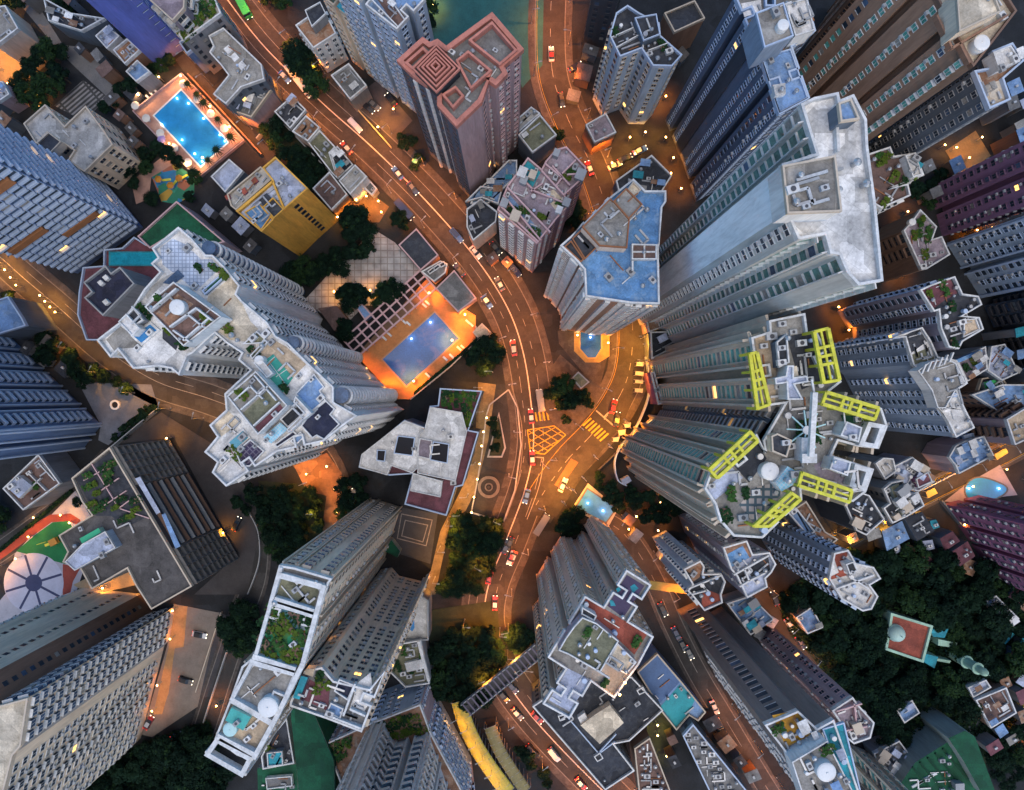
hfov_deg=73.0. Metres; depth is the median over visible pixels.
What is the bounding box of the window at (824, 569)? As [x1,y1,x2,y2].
[821,566,827,573]
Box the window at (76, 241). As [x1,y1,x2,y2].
[68,239,79,247]
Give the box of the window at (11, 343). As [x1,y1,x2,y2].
[4,337,15,346]
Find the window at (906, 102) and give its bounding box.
[900,98,910,107]
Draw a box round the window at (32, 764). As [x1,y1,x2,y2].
[28,759,36,769]
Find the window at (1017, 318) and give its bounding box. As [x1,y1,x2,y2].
[1012,313,1022,323]
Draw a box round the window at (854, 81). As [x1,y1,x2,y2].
[849,77,858,85]
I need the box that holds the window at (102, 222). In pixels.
[95,220,106,228]
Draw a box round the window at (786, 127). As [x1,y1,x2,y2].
[781,119,794,138]
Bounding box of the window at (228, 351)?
[222,349,231,356]
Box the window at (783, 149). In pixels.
[778,142,790,160]
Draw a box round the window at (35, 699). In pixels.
[31,694,40,705]
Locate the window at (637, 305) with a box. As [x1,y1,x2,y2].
[632,304,641,307]
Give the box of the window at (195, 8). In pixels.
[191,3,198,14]
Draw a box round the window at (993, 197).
[987,194,996,200]
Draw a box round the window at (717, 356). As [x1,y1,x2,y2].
[714,352,720,365]
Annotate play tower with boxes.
[154,176,170,182]
[167,180,176,188]
[175,174,187,181]
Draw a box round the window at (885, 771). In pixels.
[883,769,894,777]
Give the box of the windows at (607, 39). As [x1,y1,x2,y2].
[593,20,613,92]
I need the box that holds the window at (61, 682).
[57,677,65,688]
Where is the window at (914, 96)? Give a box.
[908,92,918,102]
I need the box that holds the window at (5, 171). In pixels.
[0,165,12,177]
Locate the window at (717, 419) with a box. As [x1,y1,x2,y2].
[713,416,720,423]
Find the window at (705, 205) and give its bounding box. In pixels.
[702,201,709,213]
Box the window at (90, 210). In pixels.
[85,204,96,214]
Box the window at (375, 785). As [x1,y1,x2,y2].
[371,781,380,789]
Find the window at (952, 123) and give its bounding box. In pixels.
[948,119,955,127]
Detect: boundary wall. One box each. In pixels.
[76,408,160,473]
[132,73,244,177]
[187,73,264,156]
[195,611,222,692]
[203,651,227,722]
[247,512,260,593]
[256,121,332,191]
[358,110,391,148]
[410,326,477,399]
[471,390,521,520]
[505,385,522,518]
[598,449,620,469]
[613,357,649,485]
[922,473,955,490]
[938,499,978,544]
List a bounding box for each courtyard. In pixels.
[74,572,134,590]
[82,382,155,444]
[349,192,388,221]
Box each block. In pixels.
[0,296,57,339]
[2,451,79,509]
[23,104,141,189]
[58,439,238,609]
[77,237,158,341]
[150,0,198,39]
[174,0,247,73]
[179,40,209,72]
[208,27,282,125]
[211,159,248,193]
[225,166,271,209]
[235,90,281,127]
[236,157,338,255]
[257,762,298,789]
[261,712,295,769]
[295,2,348,72]
[328,683,474,789]
[386,538,401,556]
[391,637,433,687]
[405,587,431,640]
[497,146,586,272]
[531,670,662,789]
[629,727,669,789]
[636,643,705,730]
[660,0,704,49]
[679,716,746,789]
[758,626,874,743]
[774,507,814,533]
[796,500,837,542]
[812,493,884,535]
[848,453,896,479]
[865,477,924,523]
[869,146,923,214]
[878,453,935,491]
[879,209,949,281]
[922,432,993,473]
[937,346,988,381]
[960,377,1006,394]
[960,384,1023,410]
[964,344,1021,380]
[965,402,1023,444]
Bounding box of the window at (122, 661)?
[119,657,125,665]
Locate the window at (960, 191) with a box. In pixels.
[957,188,963,194]
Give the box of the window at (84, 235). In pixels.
[78,233,88,241]
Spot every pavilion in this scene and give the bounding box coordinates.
[318,306,348,331]
[357,304,371,320]
[399,228,439,270]
[421,260,448,283]
[436,270,476,313]
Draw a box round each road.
[0,253,346,512]
[0,487,78,562]
[195,505,266,732]
[217,0,628,789]
[537,0,646,406]
[609,516,777,789]
[753,588,821,669]
[833,441,1023,548]
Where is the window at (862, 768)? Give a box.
[858,759,865,772]
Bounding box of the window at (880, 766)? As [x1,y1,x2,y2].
[878,763,889,772]
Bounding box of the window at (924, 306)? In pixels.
[918,304,928,310]
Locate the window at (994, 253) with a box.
[989,251,998,256]
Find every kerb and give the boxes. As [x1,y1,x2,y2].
[0,277,216,417]
[0,504,48,539]
[25,260,347,513]
[194,595,238,723]
[213,554,267,735]
[252,0,630,789]
[272,78,578,789]
[487,413,505,457]
[535,0,617,403]
[565,0,645,410]
[615,516,778,789]
[648,590,757,789]
[832,444,1002,535]
[851,455,1023,546]
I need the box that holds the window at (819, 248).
[813,240,826,257]
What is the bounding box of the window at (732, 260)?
[729,256,736,267]
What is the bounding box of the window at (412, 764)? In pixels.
[407,761,417,767]
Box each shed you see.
[0,104,12,115]
[0,110,26,135]
[19,340,38,355]
[22,0,44,13]
[38,334,66,353]
[38,359,55,366]
[54,360,78,377]
[63,0,89,14]
[73,42,93,62]
[90,47,112,64]
[96,60,123,84]
[103,90,126,109]
[113,108,133,124]
[123,85,144,102]
[124,121,141,137]
[125,134,144,149]
[201,203,219,219]
[219,206,238,223]
[232,216,254,237]
[243,238,261,254]
[485,251,498,266]
[501,256,512,269]
[566,88,580,105]
[574,62,592,88]
[581,43,598,62]
[621,511,636,526]
[627,527,643,543]
[663,745,681,768]
[664,728,678,745]
[676,46,688,68]
[701,708,722,732]
[713,728,737,753]
[729,747,747,768]
[742,760,761,783]
[753,630,765,639]
[767,615,778,628]
[837,529,858,544]
[855,527,881,541]
[874,520,909,550]
[881,544,900,552]
[901,511,934,540]
[912,537,934,549]
[915,185,943,204]
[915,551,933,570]
[922,158,935,173]
[926,517,939,528]
[927,527,959,549]
[936,155,965,179]
[946,538,974,565]
[963,559,977,576]
[974,731,1003,755]
[979,95,1020,125]
[981,326,1023,340]
[989,723,1008,737]
[990,127,1023,154]
[999,119,1023,137]
[999,676,1012,687]
[1000,588,1020,603]
[1004,727,1020,745]
[1005,98,1023,117]
[1005,366,1023,382]
[1005,644,1015,654]
[1006,77,1023,96]
[1007,683,1023,704]
[1009,672,1023,686]
[1011,719,1021,725]
[1012,349,1023,359]
[1012,635,1023,642]
[1012,702,1023,723]
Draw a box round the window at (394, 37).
[391,32,398,40]
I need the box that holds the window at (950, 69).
[943,65,954,76]
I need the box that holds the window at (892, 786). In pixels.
[887,781,898,789]
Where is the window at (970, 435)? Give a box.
[961,433,974,438]
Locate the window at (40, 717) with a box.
[37,711,45,722]
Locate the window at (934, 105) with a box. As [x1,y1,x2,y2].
[928,102,937,109]
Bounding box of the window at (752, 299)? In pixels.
[748,294,756,306]
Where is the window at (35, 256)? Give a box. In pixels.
[27,253,39,261]
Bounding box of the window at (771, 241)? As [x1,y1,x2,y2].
[762,232,775,245]
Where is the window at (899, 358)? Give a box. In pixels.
[894,356,902,361]
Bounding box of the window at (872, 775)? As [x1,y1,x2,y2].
[869,770,876,784]
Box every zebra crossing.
[534,411,548,420]
[583,418,607,441]
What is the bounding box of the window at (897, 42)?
[890,38,901,47]
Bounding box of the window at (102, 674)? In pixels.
[100,670,106,679]
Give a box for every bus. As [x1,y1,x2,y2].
[235,0,253,19]
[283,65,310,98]
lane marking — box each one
[0,256,224,404]
[30,274,223,396]
[223,8,536,734]
[227,0,601,789]
[252,17,542,700]
[520,0,618,504]
[527,458,543,518]
[536,28,632,504]
[614,526,767,788]
[847,453,1023,547]
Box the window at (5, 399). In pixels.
[0,391,9,402]
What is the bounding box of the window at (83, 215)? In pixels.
[75,212,87,220]
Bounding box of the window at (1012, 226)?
[1006,224,1016,230]
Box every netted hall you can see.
[892,724,975,789]
[920,707,993,789]
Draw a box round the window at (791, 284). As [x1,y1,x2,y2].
[786,278,796,292]
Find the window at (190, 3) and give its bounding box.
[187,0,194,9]
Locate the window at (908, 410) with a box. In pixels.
[905,409,914,414]
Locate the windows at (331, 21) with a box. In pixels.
[326,11,344,50]
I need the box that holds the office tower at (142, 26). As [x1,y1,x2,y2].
[86,0,182,65]
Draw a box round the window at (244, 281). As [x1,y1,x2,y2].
[239,275,247,283]
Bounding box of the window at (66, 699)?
[62,694,70,705]
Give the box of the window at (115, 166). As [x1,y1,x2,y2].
[111,164,118,171]
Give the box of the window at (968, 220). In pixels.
[963,217,970,223]
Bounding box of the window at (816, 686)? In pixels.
[813,682,819,689]
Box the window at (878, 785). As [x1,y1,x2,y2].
[874,776,881,789]
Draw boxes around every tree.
[0,0,10,5]
[0,289,15,298]
[0,505,12,521]
[0,513,7,533]
[6,77,23,87]
[7,0,26,10]
[12,69,28,82]
[12,80,38,104]
[19,56,38,75]
[29,43,46,65]
[29,71,47,95]
[30,93,51,111]
[31,343,57,366]
[33,330,51,345]
[35,35,56,60]
[44,76,65,99]
[45,59,59,75]
[45,334,65,354]
[47,63,70,86]
[52,0,75,12]
[52,42,69,60]
[59,347,78,365]
[64,358,85,378]
[72,370,94,389]
[72,496,81,507]
[86,777,108,789]
[87,362,100,373]
[95,368,111,383]
[96,100,111,113]
[107,101,118,107]
[109,375,121,387]
[109,763,126,784]
[110,432,119,441]
[111,82,125,98]
[118,382,133,395]
[121,74,140,93]
[121,423,131,431]
[121,431,128,439]
[123,758,145,783]
[124,166,137,177]
[127,176,139,189]
[129,417,137,426]
[133,741,152,761]
[135,144,150,160]
[136,779,154,789]
[137,404,151,419]
[138,159,153,175]
[143,190,159,206]
[145,63,157,76]
[149,139,162,154]
[149,734,173,759]
[150,404,159,412]
[151,57,168,72]
[156,782,168,789]
[157,144,176,162]
[159,740,192,771]
[162,53,176,66]
[163,769,190,789]
[170,155,184,170]
[178,724,196,745]
[178,729,199,751]
[181,758,213,789]
[182,190,195,202]
[183,79,193,90]
[185,168,202,185]
[190,748,208,764]
[192,731,221,765]
[193,90,202,100]
[198,97,211,109]
[198,763,215,781]
[199,778,226,789]
[203,155,213,166]
[211,145,223,156]
[212,766,235,786]
[214,115,223,124]
[214,615,239,639]
[215,616,242,642]
[221,630,245,655]
[225,132,236,142]
[228,597,251,618]
[229,494,244,509]
[229,601,252,621]
[232,652,245,658]
[233,633,252,655]
[236,617,256,632]
[236,624,260,651]
[240,504,252,516]
[243,482,264,505]
[249,603,259,618]
[254,503,273,525]
[255,493,272,507]
[257,519,272,531]
[257,524,284,547]
[258,122,269,136]
[261,0,271,5]
[262,541,282,556]
[265,485,279,500]
[266,132,283,150]
[267,126,282,135]
[269,114,284,130]
[269,505,284,524]
[270,492,294,513]
[271,550,285,564]
[274,0,292,9]
[274,146,289,160]
[275,530,295,549]
[276,514,291,530]
[278,34,306,58]
[278,265,293,280]
[278,483,294,498]
[282,48,302,69]
[282,131,294,142]
[283,259,294,274]
[283,545,296,557]
[285,54,310,78]
[285,160,296,172]
[288,142,301,159]
[289,268,307,286]
[289,515,307,527]
[290,523,309,548]
[291,253,317,278]
[292,490,304,505]
[292,503,304,518]
[293,51,318,71]
[294,160,314,179]
[297,46,316,60]
[299,61,322,86]
[300,69,330,100]
[301,174,318,189]
[301,484,316,499]
[301,504,321,520]
[302,146,311,155]
[303,265,321,287]
[305,258,326,281]
[307,156,318,166]
[307,493,322,506]
[309,518,324,532]
[313,163,327,176]
[314,252,329,269]
[325,260,337,275]
[327,245,342,260]
[331,259,350,278]
[332,506,349,520]
[333,475,350,494]
[334,282,353,302]
[334,491,355,511]
[335,324,356,342]
[336,317,352,329]
[337,297,360,316]
[338,204,360,227]
[340,221,362,243]
[340,242,363,260]
[345,281,363,299]
[347,472,368,492]
[352,204,369,217]
[352,211,370,233]
[353,492,369,505]
[354,286,371,305]
[358,242,376,257]
[359,221,379,243]
[369,291,382,307]
[374,281,384,295]
[376,285,395,303]
[382,276,395,285]
[389,211,402,225]
[390,279,405,298]
[394,209,406,221]
[396,132,406,142]
[397,139,409,150]
[397,219,408,230]
[405,135,417,146]
[409,162,418,170]
[412,153,425,163]
[426,0,438,16]
[427,645,445,667]
[428,668,445,690]
[429,14,436,27]
[432,682,450,702]
[434,578,451,598]
[434,635,455,655]
[434,658,446,670]
[440,668,456,688]
[443,563,466,585]
[445,537,458,550]
[445,626,461,642]
[445,689,455,702]
[446,656,464,672]
[448,509,476,532]
[448,524,467,543]
[449,551,465,568]
[449,582,466,599]
[451,683,470,699]
[453,695,467,712]
[457,538,472,554]
[457,623,471,641]
[459,523,478,539]
[459,655,482,678]
[460,638,475,652]
[461,344,481,367]
[462,556,477,572]
[462,576,475,593]
[465,543,482,563]
[467,672,488,692]
[469,571,481,581]
[470,336,484,354]
[470,582,484,596]
[470,626,479,641]
[471,686,495,710]
[474,355,496,376]
[474,531,501,556]
[476,624,496,642]
[476,640,493,655]
[477,515,490,531]
[478,560,495,578]
[478,664,494,678]
[479,653,495,666]
[480,547,498,563]
[481,332,499,349]
[481,525,506,546]
[484,344,506,366]
[486,416,497,429]
[489,442,500,452]
[490,517,503,530]
[490,638,505,659]
[491,430,500,438]
[492,655,508,666]
[501,625,518,644]
[505,634,527,654]
[508,621,526,634]
[513,745,524,756]
[518,627,535,645]
[520,748,535,763]
[526,760,537,770]
[537,767,550,780]
[541,777,552,789]
[542,386,557,400]
[549,376,561,389]
[549,384,565,398]
[552,126,565,140]
[554,395,572,411]
[554,523,572,536]
[556,372,575,393]
[557,508,574,525]
[560,414,571,423]
[563,518,582,537]
[564,215,575,226]
[564,387,576,399]
[567,396,580,410]
[568,505,586,522]
[571,216,584,229]
[572,199,586,217]
[572,390,586,402]
[580,388,590,398]
[582,398,594,408]
[593,483,605,490]
[594,471,605,483]
[601,489,615,504]
[602,478,617,494]
[611,498,625,513]
[614,489,624,498]
[624,483,636,494]
[625,490,643,511]
[638,509,653,524]
[640,490,656,504]
[648,502,659,513]
[652,508,671,525]
[657,495,674,512]
[670,505,682,516]
[779,583,809,615]
[808,634,829,655]
[810,588,834,614]
[817,611,838,632]
[824,623,852,656]
[827,601,858,628]
[830,649,847,664]
[834,663,857,687]
[845,636,880,668]
[846,545,863,559]
[848,675,875,703]
[862,548,892,576]
[865,614,889,644]
[867,638,887,657]
[869,601,886,618]
[871,703,898,726]
[873,586,883,606]
[874,651,899,679]
[874,725,895,745]
[881,573,898,584]
[883,547,905,576]
[886,716,903,734]
[888,674,917,700]
[892,692,906,712]
[895,584,919,613]
[896,729,912,749]
[899,539,932,574]
[905,590,925,615]
[906,662,928,685]
[907,683,930,705]
[909,180,927,199]
[918,602,938,623]
[921,196,937,210]
[923,561,956,593]
[924,179,937,192]
[928,610,955,632]
[930,664,963,698]
[930,686,958,712]
[931,167,948,182]
[931,547,960,572]
[935,586,955,599]
[937,589,966,617]
[945,622,965,642]
[947,680,970,703]
[949,638,974,661]
[951,565,966,582]
[955,584,975,603]
[955,694,983,722]
[956,659,986,682]
[957,611,973,628]
[959,585,986,613]
[964,620,984,641]
[969,575,994,596]
[971,642,996,667]
[972,557,1001,581]
[977,600,1014,634]
[982,583,997,602]
[984,623,1015,644]
[985,658,1006,683]
[985,748,1010,770]
[988,640,1006,655]
[989,767,1006,781]
[990,578,1011,599]
[995,736,1010,750]
[998,756,1017,773]
[998,778,1016,789]
[1002,597,1020,613]
[1003,662,1009,676]
[1005,638,1023,677]
[1008,723,1023,740]
[1009,583,1023,607]
[1009,764,1023,782]
[1010,747,1023,765]
[1013,621,1023,636]
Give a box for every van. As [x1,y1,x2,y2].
[347,117,362,132]
[449,228,463,242]
[509,263,521,277]
[525,742,539,757]
[547,746,560,761]
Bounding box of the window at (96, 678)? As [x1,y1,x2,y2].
[93,674,99,684]
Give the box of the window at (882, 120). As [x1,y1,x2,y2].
[879,115,887,123]
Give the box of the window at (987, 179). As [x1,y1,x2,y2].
[984,175,991,182]
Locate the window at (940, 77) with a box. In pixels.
[934,72,945,83]
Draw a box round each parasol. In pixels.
[131,101,139,108]
[142,114,150,121]
[156,129,163,135]
[157,136,165,142]
[171,144,178,151]
[179,80,186,87]
[184,158,191,165]
[193,96,200,102]
[206,110,214,117]
[220,124,227,131]
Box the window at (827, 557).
[824,553,830,560]
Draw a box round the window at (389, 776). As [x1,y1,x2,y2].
[384,773,394,780]
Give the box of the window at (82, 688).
[78,684,85,694]
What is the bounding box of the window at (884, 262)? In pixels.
[881,256,886,265]
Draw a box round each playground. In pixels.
[0,491,89,621]
[152,164,193,202]
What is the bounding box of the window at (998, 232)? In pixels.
[992,229,1001,235]
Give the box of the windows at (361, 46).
[359,43,414,109]
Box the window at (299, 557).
[290,556,301,560]
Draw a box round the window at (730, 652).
[722,650,732,656]
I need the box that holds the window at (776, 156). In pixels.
[771,149,782,167]
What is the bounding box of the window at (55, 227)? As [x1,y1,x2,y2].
[50,222,62,231]
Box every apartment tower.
[0,123,142,272]
[0,337,101,459]
[0,588,174,789]
[83,265,151,318]
[97,227,403,486]
[204,497,401,777]
[290,567,430,732]
[323,0,372,77]
[336,720,450,789]
[339,0,433,111]
[397,12,523,196]
[532,515,653,718]
[544,178,665,335]
[582,0,620,47]
[593,5,682,123]
[618,311,887,538]
[637,92,883,343]
[652,530,725,610]
[665,0,815,201]
[677,602,860,789]
[679,513,775,597]
[762,520,880,610]
[797,0,854,64]
[799,0,1016,140]
[828,327,974,437]
[837,276,983,350]
[850,744,907,789]
[868,42,1023,155]
[935,141,1023,235]
[946,216,1023,297]
[946,495,1023,590]
[984,290,1023,365]
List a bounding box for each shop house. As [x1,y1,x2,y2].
[0,5,38,61]
[0,81,28,113]
[44,0,121,46]
[95,25,123,60]
[113,38,151,66]
[126,60,164,92]
[274,93,313,130]
[292,115,325,148]
[308,130,338,180]
[313,171,352,215]
[329,146,353,179]
[331,63,372,111]
[339,165,369,202]
[364,181,378,198]
[465,186,502,214]
[466,198,497,249]
[470,160,516,205]
[518,114,556,163]
[519,107,539,132]
[582,113,615,154]
[610,155,671,195]
[641,322,658,334]
[643,371,662,404]
[644,331,673,360]
[722,590,774,634]
[790,606,823,633]
[863,735,907,774]
[895,698,919,723]
[962,674,991,697]
[969,678,1016,727]
[985,595,1019,625]
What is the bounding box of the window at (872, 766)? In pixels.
[870,763,881,772]
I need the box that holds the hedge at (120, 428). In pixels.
[117,404,150,431]
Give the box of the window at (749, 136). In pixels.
[745,132,752,139]
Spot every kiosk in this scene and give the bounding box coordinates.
[473,323,491,337]
[571,372,588,388]
[620,475,631,484]
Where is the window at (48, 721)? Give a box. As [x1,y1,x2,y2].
[44,716,52,728]
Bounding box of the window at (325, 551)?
[320,549,329,555]
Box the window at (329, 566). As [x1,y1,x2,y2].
[325,564,335,571]
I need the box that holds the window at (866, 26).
[863,22,870,31]
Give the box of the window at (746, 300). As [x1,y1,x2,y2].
[743,297,750,308]
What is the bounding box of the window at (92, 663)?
[89,658,95,668]
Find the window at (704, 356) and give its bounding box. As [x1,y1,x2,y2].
[702,355,707,367]
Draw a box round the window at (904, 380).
[901,377,907,383]
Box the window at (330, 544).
[327,543,336,548]
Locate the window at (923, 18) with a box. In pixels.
[919,14,927,24]
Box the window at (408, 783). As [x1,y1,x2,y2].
[401,780,412,787]
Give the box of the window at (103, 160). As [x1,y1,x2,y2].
[99,157,106,163]
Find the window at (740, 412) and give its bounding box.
[737,410,743,416]
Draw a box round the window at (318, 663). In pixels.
[313,658,321,665]
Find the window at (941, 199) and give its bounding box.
[938,197,944,203]
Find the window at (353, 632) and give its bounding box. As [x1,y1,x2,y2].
[351,630,358,636]
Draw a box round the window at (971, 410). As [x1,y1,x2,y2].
[967,408,974,415]
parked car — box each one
[143,715,154,729]
[178,676,192,684]
[192,630,206,638]
[231,516,241,531]
[278,70,290,83]
[340,141,352,154]
[362,103,374,113]
[367,99,380,110]
[384,93,396,106]
[391,166,403,179]
[407,181,418,195]
[453,263,464,276]
[469,245,481,258]
[481,295,492,308]
[485,572,492,584]
[489,241,501,255]
[492,595,497,610]
[494,277,504,290]
[498,690,509,702]
[501,539,508,553]
[506,537,513,551]
[506,550,513,565]
[508,682,518,693]
[510,340,516,350]
[510,343,516,355]
[511,550,517,565]
[511,706,523,720]
[522,489,530,503]
[528,409,533,423]
[529,451,534,465]
[530,710,543,723]
[548,46,553,61]
[558,92,564,107]
[558,478,567,492]
[568,61,580,72]
[574,776,586,789]
[585,160,593,175]
[607,161,621,170]
[609,399,617,413]
[613,412,620,426]
[617,153,631,162]
[632,145,647,155]
[657,602,667,616]
[671,626,680,639]
[677,637,685,652]
[684,645,693,659]
[709,699,719,713]
[770,591,779,605]
[783,618,792,631]
[794,637,806,649]
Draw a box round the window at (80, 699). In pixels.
[76,694,84,704]
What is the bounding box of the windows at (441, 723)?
[335,685,474,789]
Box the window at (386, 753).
[382,751,391,761]
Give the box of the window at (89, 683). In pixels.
[86,679,92,689]
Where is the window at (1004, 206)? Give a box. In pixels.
[998,203,1007,209]
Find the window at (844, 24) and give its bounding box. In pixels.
[842,20,847,29]
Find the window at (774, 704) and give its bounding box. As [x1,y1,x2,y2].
[764,702,778,709]
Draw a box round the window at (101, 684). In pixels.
[98,680,105,689]
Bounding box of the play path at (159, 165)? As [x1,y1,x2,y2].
[133,158,170,203]
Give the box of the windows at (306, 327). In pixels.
[146,229,397,482]
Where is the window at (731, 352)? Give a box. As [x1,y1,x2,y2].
[728,349,734,363]
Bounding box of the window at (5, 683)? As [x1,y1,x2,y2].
[2,680,8,686]
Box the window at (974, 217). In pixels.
[970,215,977,220]
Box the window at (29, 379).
[22,372,33,382]
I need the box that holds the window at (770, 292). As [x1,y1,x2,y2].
[765,287,774,299]
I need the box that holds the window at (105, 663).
[101,660,108,669]
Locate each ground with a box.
[0,0,1023,789]
[256,121,327,180]
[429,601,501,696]
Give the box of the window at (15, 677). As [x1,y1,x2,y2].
[11,675,18,680]
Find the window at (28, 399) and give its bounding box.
[20,391,32,401]
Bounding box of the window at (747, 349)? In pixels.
[743,346,750,361]
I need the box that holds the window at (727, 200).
[724,195,731,208]
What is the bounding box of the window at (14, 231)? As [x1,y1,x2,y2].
[6,227,20,237]
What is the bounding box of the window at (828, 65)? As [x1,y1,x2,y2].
[826,62,831,69]
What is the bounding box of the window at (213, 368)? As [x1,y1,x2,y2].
[210,364,217,372]
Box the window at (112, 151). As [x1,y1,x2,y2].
[108,148,116,156]
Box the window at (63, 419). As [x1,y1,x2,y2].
[55,411,67,422]
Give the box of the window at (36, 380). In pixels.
[28,373,40,382]
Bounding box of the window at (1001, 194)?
[995,190,1003,197]
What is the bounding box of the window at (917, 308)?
[912,305,921,311]
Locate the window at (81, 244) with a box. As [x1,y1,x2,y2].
[74,241,86,249]
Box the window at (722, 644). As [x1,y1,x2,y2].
[716,642,725,647]
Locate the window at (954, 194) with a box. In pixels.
[950,191,956,197]
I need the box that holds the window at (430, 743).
[428,742,433,752]
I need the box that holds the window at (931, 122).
[928,118,934,125]
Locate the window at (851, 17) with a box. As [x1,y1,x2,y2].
[848,14,854,21]
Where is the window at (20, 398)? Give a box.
[12,391,25,402]
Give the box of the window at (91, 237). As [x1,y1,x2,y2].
[83,235,94,243]
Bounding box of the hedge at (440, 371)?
[414,340,475,395]
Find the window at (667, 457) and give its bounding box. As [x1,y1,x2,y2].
[663,456,668,466]
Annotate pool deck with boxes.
[136,75,241,173]
[362,291,475,398]
[574,331,608,361]
[574,484,617,524]
[945,465,1016,501]
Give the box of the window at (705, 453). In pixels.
[694,451,707,458]
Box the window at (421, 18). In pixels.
[419,12,425,23]
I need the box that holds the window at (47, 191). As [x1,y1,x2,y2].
[41,185,54,196]
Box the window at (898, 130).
[892,127,900,133]
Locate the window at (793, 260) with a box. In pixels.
[787,254,797,268]
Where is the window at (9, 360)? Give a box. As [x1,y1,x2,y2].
[2,353,13,363]
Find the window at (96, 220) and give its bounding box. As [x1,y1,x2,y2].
[89,218,100,226]
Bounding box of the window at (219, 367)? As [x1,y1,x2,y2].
[215,365,222,372]
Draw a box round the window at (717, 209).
[714,204,721,217]
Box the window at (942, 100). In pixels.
[939,96,945,104]
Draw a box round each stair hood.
[921,487,936,497]
[993,447,1007,459]
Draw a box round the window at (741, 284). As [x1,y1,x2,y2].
[737,280,744,291]
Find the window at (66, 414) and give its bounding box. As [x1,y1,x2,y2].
[62,411,73,421]
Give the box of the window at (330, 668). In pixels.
[327,665,336,673]
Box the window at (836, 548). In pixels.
[832,546,841,550]
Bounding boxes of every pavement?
[0,279,298,467]
[0,449,103,538]
[0,554,14,566]
[26,259,354,503]
[191,595,237,724]
[213,554,270,736]
[253,0,636,789]
[276,83,577,789]
[528,0,616,400]
[548,0,653,522]
[558,330,606,383]
[615,513,782,789]
[646,591,755,789]
[766,578,779,606]
[829,443,1000,534]
[852,456,1023,548]
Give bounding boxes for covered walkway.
[451,701,513,789]
[484,717,530,789]
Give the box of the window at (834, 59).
[829,55,837,63]
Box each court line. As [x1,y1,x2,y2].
[397,513,432,545]
[401,520,427,541]
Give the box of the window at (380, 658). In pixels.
[373,656,382,662]
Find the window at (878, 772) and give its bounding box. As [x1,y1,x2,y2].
[876,769,887,778]
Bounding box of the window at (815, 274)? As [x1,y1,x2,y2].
[809,267,821,283]
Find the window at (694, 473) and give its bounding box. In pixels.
[690,467,698,479]
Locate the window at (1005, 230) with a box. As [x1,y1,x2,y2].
[1002,226,1009,232]
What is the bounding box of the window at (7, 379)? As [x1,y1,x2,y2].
[0,371,12,382]
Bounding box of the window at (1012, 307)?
[1007,301,1017,312]
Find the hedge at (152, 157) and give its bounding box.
[138,146,159,170]
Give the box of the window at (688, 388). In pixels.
[686,387,690,398]
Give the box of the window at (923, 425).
[921,424,929,430]
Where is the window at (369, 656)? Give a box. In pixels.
[362,653,371,659]
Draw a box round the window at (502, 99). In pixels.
[499,96,504,105]
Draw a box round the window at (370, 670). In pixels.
[368,666,377,672]
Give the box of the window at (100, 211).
[96,207,103,213]
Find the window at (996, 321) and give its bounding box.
[992,316,1000,326]
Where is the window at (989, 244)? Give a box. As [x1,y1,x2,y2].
[984,242,992,248]
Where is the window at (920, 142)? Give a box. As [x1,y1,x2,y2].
[918,139,923,146]
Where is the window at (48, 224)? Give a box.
[42,219,55,228]
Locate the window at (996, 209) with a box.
[991,206,999,212]
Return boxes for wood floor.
[92,720,216,789]
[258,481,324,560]
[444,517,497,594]
[777,553,1023,768]
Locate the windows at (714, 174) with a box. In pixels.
[668,38,807,199]
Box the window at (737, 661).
[730,659,740,665]
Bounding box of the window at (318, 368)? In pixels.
[315,365,324,373]
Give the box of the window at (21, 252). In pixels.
[12,250,24,257]
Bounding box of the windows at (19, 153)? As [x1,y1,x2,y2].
[0,123,138,272]
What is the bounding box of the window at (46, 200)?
[38,196,52,206]
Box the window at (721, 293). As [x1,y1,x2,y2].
[718,290,724,300]
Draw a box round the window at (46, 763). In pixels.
[42,757,51,768]
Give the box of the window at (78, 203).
[71,198,83,208]
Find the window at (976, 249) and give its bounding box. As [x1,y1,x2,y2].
[971,247,979,252]
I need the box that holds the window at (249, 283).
[244,277,252,285]
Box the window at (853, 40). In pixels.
[847,36,856,45]
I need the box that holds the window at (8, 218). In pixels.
[0,214,14,224]
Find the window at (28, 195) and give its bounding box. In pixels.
[22,189,36,200]
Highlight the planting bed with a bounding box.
[489,417,503,455]
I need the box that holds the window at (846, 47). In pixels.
[840,43,849,51]
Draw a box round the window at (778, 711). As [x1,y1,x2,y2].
[770,708,783,716]
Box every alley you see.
[175,52,274,162]
[634,545,676,583]
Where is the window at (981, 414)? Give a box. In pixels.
[977,409,988,416]
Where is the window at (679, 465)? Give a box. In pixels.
[675,461,682,472]
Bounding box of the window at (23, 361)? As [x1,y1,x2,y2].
[16,354,27,364]
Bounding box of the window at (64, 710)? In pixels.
[61,705,68,715]
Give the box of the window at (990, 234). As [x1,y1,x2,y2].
[985,232,994,237]
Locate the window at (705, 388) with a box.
[703,387,708,398]
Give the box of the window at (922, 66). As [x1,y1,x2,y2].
[915,62,926,71]
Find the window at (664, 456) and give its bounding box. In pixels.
[660,454,665,464]
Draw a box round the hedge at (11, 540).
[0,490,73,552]
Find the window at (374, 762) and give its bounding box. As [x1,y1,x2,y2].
[371,757,378,768]
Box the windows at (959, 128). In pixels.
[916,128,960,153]
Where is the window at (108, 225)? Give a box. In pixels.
[101,223,112,230]
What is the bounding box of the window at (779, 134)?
[774,127,785,145]
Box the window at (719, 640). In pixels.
[713,638,722,643]
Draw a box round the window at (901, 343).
[897,341,904,347]
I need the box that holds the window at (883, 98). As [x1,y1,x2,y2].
[880,94,886,102]
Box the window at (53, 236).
[48,231,59,240]

